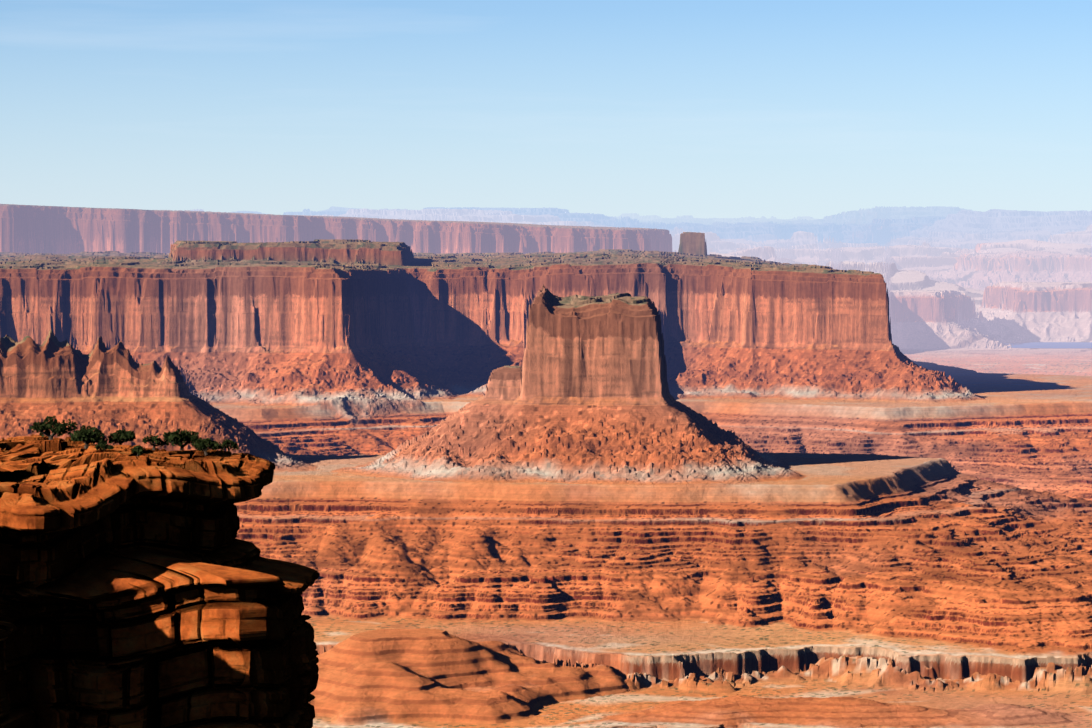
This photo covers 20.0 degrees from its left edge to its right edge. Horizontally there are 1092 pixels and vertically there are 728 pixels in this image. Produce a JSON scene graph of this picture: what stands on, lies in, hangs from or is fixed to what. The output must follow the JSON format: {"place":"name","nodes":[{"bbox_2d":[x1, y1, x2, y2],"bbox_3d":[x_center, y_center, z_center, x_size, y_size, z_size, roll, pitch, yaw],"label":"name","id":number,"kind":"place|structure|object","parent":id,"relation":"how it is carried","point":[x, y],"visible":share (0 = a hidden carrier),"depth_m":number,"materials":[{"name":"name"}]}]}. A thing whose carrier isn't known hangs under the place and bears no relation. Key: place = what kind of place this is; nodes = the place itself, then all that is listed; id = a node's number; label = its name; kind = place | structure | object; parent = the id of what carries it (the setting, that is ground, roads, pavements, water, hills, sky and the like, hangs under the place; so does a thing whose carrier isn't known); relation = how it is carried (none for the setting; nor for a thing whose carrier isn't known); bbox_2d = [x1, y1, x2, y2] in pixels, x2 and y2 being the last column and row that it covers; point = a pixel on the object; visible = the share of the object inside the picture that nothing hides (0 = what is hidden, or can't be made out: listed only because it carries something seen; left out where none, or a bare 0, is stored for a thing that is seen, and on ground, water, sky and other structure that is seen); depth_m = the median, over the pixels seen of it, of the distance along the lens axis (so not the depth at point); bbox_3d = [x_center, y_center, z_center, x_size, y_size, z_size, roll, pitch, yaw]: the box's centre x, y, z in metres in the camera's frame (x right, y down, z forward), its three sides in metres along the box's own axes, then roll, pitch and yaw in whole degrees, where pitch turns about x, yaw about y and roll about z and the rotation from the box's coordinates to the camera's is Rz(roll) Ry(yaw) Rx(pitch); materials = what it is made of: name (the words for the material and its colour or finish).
{"place":"outdoors","nodes":[
{"label":"outdoors","id":0,"kind":"place"},
{"bbox_2d":[0,434,318,727],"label":"cliff rock","id":1,"kind":"object","parent":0,"point":[146,589],"visible":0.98,"depth_m":193.40,"materials":[{"name":"brown stone"}]},
{"bbox_2d":[29,416,77,439],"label":"tree","id":2,"kind":"object","parent":1,"relation":"on","point":[43,426],"visible":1,"depth_m":207.06,"materials":[{"name":"green plant"}]},
{"bbox_2d":[69,425,107,448],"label":"tree","id":3,"kind":"object","parent":1,"relation":"on","point":[87,436],"visible":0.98,"depth_m":203.78,"materials":[{"name":"green plant"}]},
{"bbox_2d":[94,441,113,450],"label":"juniper bush","id":4,"kind":"object","parent":1,"relation":"on","point":[104,445],"visible":1,"depth_m":198.89,"materials":[{"name":"green plant"}]},
{"bbox_2d":[107,428,135,444],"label":"tree","id":5,"kind":"object","parent":1,"relation":"on","point":[119,436],"visible":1,"depth_m":205.65,"materials":[{"name":"green plant"}]},
{"bbox_2d":[130,445,145,455],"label":"juniper bush","id":6,"kind":"object","parent":1,"relation":"on","point":[138,449],"visible":1,"depth_m":197.94,"materials":[{"name":"green plant"}]},
{"bbox_2d":[142,434,168,449],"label":"tree","id":7,"kind":"object","parent":1,"relation":"on","point":[152,439],"visible":1,"depth_m":202.86,"materials":[{"name":"green plant"}]},
{"bbox_2d":[163,428,201,449],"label":"tree","id":8,"kind":"object","parent":1,"relation":"on","point":[176,437],"visible":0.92,"depth_m":205.62,"materials":[{"name":"green plant"}]},
{"bbox_2d":[192,438,222,454],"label":"tree","id":9,"kind":"object","parent":1,"relation":"on","point":[201,444],"visible":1,"depth_m":202.66,"materials":[{"name":"green plant"}]},
{"bbox_2d":[218,438,238,450],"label":"juniper bush","id":10,"kind":"object","parent":1,"relation":"on","point":[226,443],"visible":0.98,"depth_m":204.85,"materials":[{"name":"green plant"}]},
{"bbox_2d":[0,204,1091,727],"bbox_3d":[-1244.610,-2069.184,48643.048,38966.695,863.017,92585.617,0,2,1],"label":"canyon landscape","id":11,"kind":"structure","parent":0,"point":[548,468],"depth_m":3857.34,"materials":[{"name":"orange stone"}]},
{"bbox_2d":[0,0,1091,218],"label":"sky","id":12,"kind":"structure","parent":0,"point":[780,109],"materials":[{"name":"blue"}]},
{"bbox_2d":[1003,342,1091,347],"bbox_3d":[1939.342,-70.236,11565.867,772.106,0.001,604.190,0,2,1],"label":"river water","id":13,"kind":"structure","parent":0,"point":[1055,345],"depth_m":11535.69,"materials":[{"name":"blue liquid"}]}
]}

